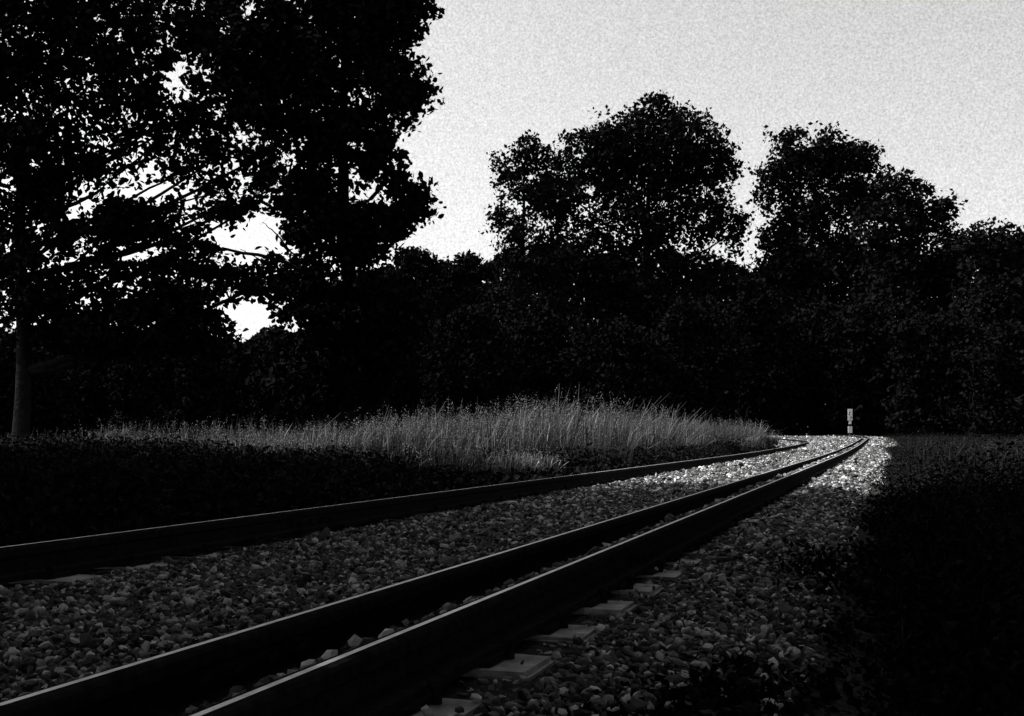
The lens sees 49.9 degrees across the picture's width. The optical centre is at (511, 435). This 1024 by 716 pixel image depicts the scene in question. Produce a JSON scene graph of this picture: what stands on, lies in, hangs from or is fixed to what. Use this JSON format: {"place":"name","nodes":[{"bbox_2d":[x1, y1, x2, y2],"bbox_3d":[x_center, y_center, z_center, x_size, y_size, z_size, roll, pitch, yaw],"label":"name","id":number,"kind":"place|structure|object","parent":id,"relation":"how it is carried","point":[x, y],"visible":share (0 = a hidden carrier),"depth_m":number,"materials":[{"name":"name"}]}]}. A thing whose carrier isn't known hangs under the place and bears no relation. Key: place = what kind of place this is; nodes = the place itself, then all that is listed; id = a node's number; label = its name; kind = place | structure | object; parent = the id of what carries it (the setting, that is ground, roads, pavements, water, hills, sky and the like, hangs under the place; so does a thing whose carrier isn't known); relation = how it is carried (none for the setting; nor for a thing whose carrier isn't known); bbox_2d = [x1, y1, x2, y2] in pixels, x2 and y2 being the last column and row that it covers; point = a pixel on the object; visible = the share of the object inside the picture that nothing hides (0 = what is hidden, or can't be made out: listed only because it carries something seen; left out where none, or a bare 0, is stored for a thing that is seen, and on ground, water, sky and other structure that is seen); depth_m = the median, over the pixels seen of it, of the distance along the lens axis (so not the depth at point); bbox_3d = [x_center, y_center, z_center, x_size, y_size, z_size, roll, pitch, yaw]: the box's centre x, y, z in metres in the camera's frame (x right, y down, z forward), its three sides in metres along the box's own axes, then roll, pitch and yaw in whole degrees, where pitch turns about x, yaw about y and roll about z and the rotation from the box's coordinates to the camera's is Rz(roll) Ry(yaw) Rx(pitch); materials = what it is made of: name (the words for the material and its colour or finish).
{"place":"outdoors","nodes":[
{"label":"outdoors","id":0,"kind":"place"},
{"bbox_2d":[7,382,783,475],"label":"tall grass","id":1,"kind":"structure","parent":0,"point":[566,430],"depth_m":20.15,"materials":[{"name":"grey plant"}]},
{"bbox_2d":[0,438,1023,715],"bbox_3d":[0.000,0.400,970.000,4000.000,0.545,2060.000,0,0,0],"label":"ground","id":2,"kind":"structure","parent":0,"point":[884,448],"depth_m":19.57,"materials":[{"name":"soil"}]},
{"bbox_2d":[10,325,165,438],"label":"shrub","id":3,"kind":"object","parent":2,"relation":"on","point":[93,402],"visible":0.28,"depth_m":51.15,"materials":[{"name":"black plant"}]},
{"bbox_2d":[0,0,303,446],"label":"broadleaf tree","id":4,"kind":"object","parent":2,"relation":"on","point":[43,187],"visible":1,"depth_m":28.63,"materials":[{"name":"black plant"}]},
{"bbox_2d":[100,329,244,438],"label":"shrub","id":5,"kind":"object","parent":2,"relation":"on","point":[181,393],"visible":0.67,"depth_m":47.40,"materials":[{"name":"black plant"}]},
{"bbox_2d":[202,335,286,440],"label":"shrub","id":6,"kind":"object","parent":2,"relation":"on","point":[236,407],"visible":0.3,"depth_m":53.33,"materials":[{"name":"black plant"}]},
{"bbox_2d":[241,328,338,440],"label":"shrub","id":7,"kind":"object","parent":2,"relation":"on","point":[270,409],"visible":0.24,"depth_m":49.51,"materials":[{"name":"black plant"}]},
{"bbox_2d":[188,0,449,445],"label":"broadleaf tree","id":8,"kind":"object","parent":2,"relation":"on","point":[357,324],"visible":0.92,"depth_m":31.40,"materials":[{"name":"black plant"}]},
{"bbox_2d":[0,434,643,546],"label":"ditch weeds","id":9,"kind":"object","parent":2,"relation":"on","point":[48,490],"visible":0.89,"depth_m":11.09,"materials":[{"name":"plant"}]},
{"bbox_2d":[320,356,395,437],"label":"shrub","id":10,"kind":"object","parent":2,"relation":"on","point":[363,410],"visible":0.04,"depth_m":55.38,"materials":[{"name":"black plant"}]},
{"bbox_2d":[0,432,781,471],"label":"undergrowth","id":11,"kind":"object","parent":2,"relation":"on","point":[645,457],"visible":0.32,"depth_m":19.03,"materials":[{"name":"plant"}]},
{"bbox_2d":[369,245,454,403],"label":"distant tree","id":12,"kind":"object","parent":2,"relation":"on","point":[416,263],"visible":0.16,"depth_m":99.23,"materials":[{"name":"black plant"}]},
{"bbox_2d":[376,303,454,436],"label":"shrub","id":13,"kind":"object","parent":2,"relation":"on","point":[402,401],"visible":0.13,"depth_m":61.31,"materials":[{"name":"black plant"}]},
{"bbox_2d":[422,249,504,395],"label":"distant tree","id":14,"kind":"object","parent":2,"relation":"on","point":[460,269],"visible":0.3,"depth_m":98.97,"materials":[{"name":"black plant"}]},
{"bbox_2d":[0,435,929,715],"bbox_3d":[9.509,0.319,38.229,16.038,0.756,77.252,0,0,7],"label":"ballast","id":15,"kind":"structure","parent":2,"relation":"on","point":[104,627],"depth_m":3.53,"materials":[{"name":"gravel"}]},
{"bbox_2d":[3,663,489,715],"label":"sleeper","id":16,"kind":"object","parent":15,"relation":"on","point":[436,703],"visible":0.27,"depth_m":2.05,"materials":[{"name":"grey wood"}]},
{"bbox_2d":[2,620,553,682],"bbox_3d":[-1.115,0.538,2.818,2.504,0.171,0.208,0,0,19],"label":"sleeper","id":17,"kind":"object","parent":15,"relation":"on","point":[500,665],"visible":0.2,"depth_m":2.40,"materials":[{"name":"grey concrete"}]},
{"bbox_2d":[1,595,597,643],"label":"sleeper","id":18,"kind":"object","parent":15,"relation":"on","point":[558,630],"visible":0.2,"depth_m":2.82,"materials":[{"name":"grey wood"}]},
{"bbox_2d":[11,564,637,616],"bbox_3d":[-0.834,0.538,3.631,2.503,0.171,0.208,0,0,19],"label":"sleeper","id":19,"kind":"object","parent":15,"relation":"on","point":[602,605],"visible":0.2,"depth_m":3.29,"materials":[{"name":"grey concrete"}]},
{"bbox_2d":[94,554,663,595],"bbox_3d":[-0.700,0.542,4.035,2.504,0.171,0.208,0,0,19],"label":"sleeper","id":20,"kind":"object","parent":15,"relation":"on","point":[630,584],"visible":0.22,"depth_m":3.71,"materials":[{"name":"grey concrete"}]},
{"bbox_2d":[0,437,808,583],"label":"rail","id":21,"kind":"object","parent":15,"relation":"on","point":[22,562],"visible":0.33,"depth_m":5.21,"materials":[{"name":"metal"}]},
{"bbox_2d":[166,543,682,579],"bbox_3d":[-0.560,0.547,4.438,2.505,0.171,0.207,0,0,18],"label":"sleeper","id":22,"kind":"object","parent":15,"relation":"on","point":[654,573],"visible":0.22,"depth_m":4.10,"materials":[{"name":"grey concrete"}]},
{"bbox_2d":[0,435,862,715],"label":"rail","id":23,"kind":"object","parent":15,"relation":"on","point":[177,682],"visible":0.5,"depth_m":2.30,"materials":[{"name":"metal"}]},
{"bbox_2d":[226,536,702,565],"bbox_3d":[-0.415,0.549,4.861,2.502,0.171,0.208,0,0,19],"label":"sleeper","id":24,"kind":"object","parent":15,"relation":"on","point":[671,560],"visible":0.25,"depth_m":4.50,"materials":[{"name":"grey concrete"}]},
{"bbox_2d":[273,529,716,554],"bbox_3d":[-0.284,0.549,5.253,2.504,0.171,0.208,0,0,19],"label":"sleeper","id":25,"kind":"object","parent":15,"relation":"on","point":[689,550],"visible":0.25,"depth_m":4.91,"materials":[{"name":"grey concrete"}]},
{"bbox_2d":[320,523,728,544],"bbox_3d":[-0.141,0.555,5.663,2.505,0.171,0.207,0,0,19],"label":"sleeper","id":26,"kind":"object","parent":15,"relation":"on","point":[703,541],"visible":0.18,"depth_m":5.33,"materials":[{"name":"grey concrete"}]},
{"bbox_2d":[185,435,869,715],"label":"rail","id":27,"kind":"object","parent":15,"relation":"on","point":[390,674],"visible":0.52,"depth_m":2.37,"materials":[{"name":"metal"}]},
{"bbox_2d":[357,518,741,535],"bbox_3d":[0.003,0.555,6.084,2.503,0.171,0.208,0,0,19],"label":"sleeper","id":28,"kind":"object","parent":15,"relation":"on","point":[724,527],"visible":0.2,"depth_m":5.76,"materials":[{"name":"grey concrete"}]},
{"bbox_2d":[387,511,739,529],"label":"sleeper","id":29,"kind":"object","parent":15,"relation":"on","point":[734,526],"visible":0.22,"depth_m":6.18,"materials":[{"name":"grey concrete"}]},
{"bbox_2d":[416,505,760,523],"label":"sleeper","id":30,"kind":"object","parent":15,"relation":"on","point":[742,519],"visible":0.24,"depth_m":6.55,"materials":[{"name":"grey concrete"}]},
{"bbox_2d":[445,503,763,518],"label":"sleeper","id":31,"kind":"object","parent":15,"relation":"on","point":[751,512],"visible":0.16,"depth_m":6.92,"materials":[{"name":"grey concrete"}]},
{"bbox_2d":[466,499,771,513],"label":"sleeper","id":32,"kind":"object","parent":15,"relation":"on","point":[759,508],"visible":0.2,"depth_m":7.89,"materials":[{"name":"grey concrete"}]},
{"bbox_2d":[482,495,779,509],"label":"sleeper","id":33,"kind":"object","parent":15,"relation":"on","point":[765,505],"visible":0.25,"depth_m":8.27,"materials":[{"name":"grey concrete"}]},
{"bbox_2d":[507,494,782,505],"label":"sleeper","id":34,"kind":"object","parent":15,"relation":"on","point":[771,503],"visible":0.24,"depth_m":8.12,"materials":[{"name":"grey concrete"}]},
{"bbox_2d":[524,491,786,502],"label":"sleeper","id":35,"kind":"object","parent":15,"relation":"on","point":[777,497],"visible":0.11,"depth_m":8.55,"materials":[{"name":"grey concrete"}]},
{"bbox_2d":[537,489,784,498],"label":"sleeper","id":36,"kind":"object","parent":15,"relation":"on","point":[783,494],"visible":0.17,"depth_m":9.26,"materials":[{"name":"grey concrete"}]},
{"bbox_2d":[556,485,798,496],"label":"sleeper","id":37,"kind":"object","parent":15,"relation":"on","point":[785,493],"visible":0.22,"depth_m":9.37,"materials":[{"name":"grey concrete"}]},
{"bbox_2d":[571,483,800,493],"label":"sleeper","id":38,"kind":"object","parent":15,"relation":"on","point":[790,491],"visible":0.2,"depth_m":9.77,"materials":[{"name":"grey concrete"}]},
{"bbox_2d":[583,482,805,490],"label":"sleeper","id":39,"kind":"object","parent":15,"relation":"on","point":[592,483],"visible":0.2,"depth_m":10.28,"materials":[{"name":"grey concrete"}]},
{"bbox_2d":[595,480,806,488],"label":"sleeper","id":40,"kind":"object","parent":15,"relation":"on","point":[798,484],"visible":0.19,"depth_m":10.64,"materials":[{"name":"grey wood"}]},
{"bbox_2d":[605,479,805,486],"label":"sleeper","id":41,"kind":"object","parent":15,"relation":"on","point":[802,482],"visible":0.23,"depth_m":11.12,"materials":[{"name":"grey concrete"}]},
{"bbox_2d":[415,300,530,436],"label":"shrub","id":42,"kind":"object","parent":2,"relation":"on","point":[468,332],"visible":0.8,"depth_m":59.42,"materials":[{"name":"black plant"}]},
{"bbox_2d":[0,234,1021,437],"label":"wood","id":43,"kind":"object","parent":2,"relation":"on","point":[262,332],"visible":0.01,"depth_m":104.31,"materials":[{"name":"black plant"}]},
{"bbox_2d":[465,129,593,340],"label":"oak tree","id":44,"kind":"object","parent":2,"relation":"on","point":[519,261],"visible":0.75,"depth_m":79.42,"materials":[{"name":"black plant"}]},
{"bbox_2d":[496,301,595,436],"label":"shrub","id":45,"kind":"object","parent":2,"relation":"on","point":[540,343],"visible":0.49,"depth_m":65.25,"materials":[{"name":"black plant"}]},
{"bbox_2d":[555,315,685,428],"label":"shrub","id":46,"kind":"object","parent":2,"relation":"on","point":[608,362],"visible":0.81,"depth_m":63.35,"materials":[{"name":"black plant"}]},
{"bbox_2d":[516,90,755,407],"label":"oak tree","id":47,"kind":"object","parent":2,"relation":"on","point":[652,153],"visible":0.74,"depth_m":84.63,"materials":[{"name":"black plant"}]},
{"bbox_2d":[647,292,756,428],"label":"shrub","id":48,"kind":"object","parent":2,"relation":"on","point":[710,383],"visible":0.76,"depth_m":67.35,"materials":[{"name":"black plant"}]},
{"bbox_2d":[484,416,1023,715],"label":"bank weeds","id":49,"kind":"object","parent":2,"relation":"on","point":[989,665],"visible":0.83,"depth_m":3.71,"materials":[{"name":"plant"}]},
{"bbox_2d":[713,120,911,435],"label":"oak tree","id":50,"kind":"object","parent":2,"relation":"on","point":[822,158],"visible":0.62,"depth_m":82.88,"materials":[{"name":"black plant"}]},
{"bbox_2d":[848,409,852,434],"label":"marker post","id":51,"kind":"object","parent":2,"relation":"on","point":[850,415],"visible":0.98,"depth_m":66.95,"materials":[{"name":"white paint"}]},
{"bbox_2d":[815,299,930,436],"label":"shrub","id":52,"kind":"object","parent":2,"relation":"on","point":[860,367],"visible":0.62,"depth_m":70.36,"materials":[{"name":"black plant"}]},
{"bbox_2d":[828,163,971,433],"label":"oak tree","id":53,"kind":"object","parent":2,"relation":"on","point":[919,278],"visible":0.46,"depth_m":75.26,"materials":[{"name":"black plant"}]},
{"bbox_2d":[829,433,1023,715],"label":"bank stalks","id":54,"kind":"object","parent":2,"relation":"on","point":[917,560],"visible":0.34,"depth_m":4.66,"materials":[{"name":"plant"}]},
{"bbox_2d":[881,305,991,437],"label":"shrub","id":55,"kind":"object","parent":2,"relation":"on","point":[933,348],"visible":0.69,"depth_m":65.42,"materials":[{"name":"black plant"}]},
{"bbox_2d":[941,216,1023,437],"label":"oak tree","id":56,"kind":"object","parent":2,"relation":"on","point":[989,254],"visible":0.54,"depth_m":69.26,"materials":[{"name":"black plant"}]},
{"bbox_2d":[945,318,1023,437],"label":"shrub","id":57,"kind":"object","parent":2,"relation":"on","point":[995,383],"visible":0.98,"depth_m":59.44,"materials":[{"name":"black plant"}]},
{"bbox_2d":[0,0,1023,435],"label":"sky","id":58,"kind":"structure","parent":0,"point":[939,84],"materials":[{"name":"white"}]}
]}

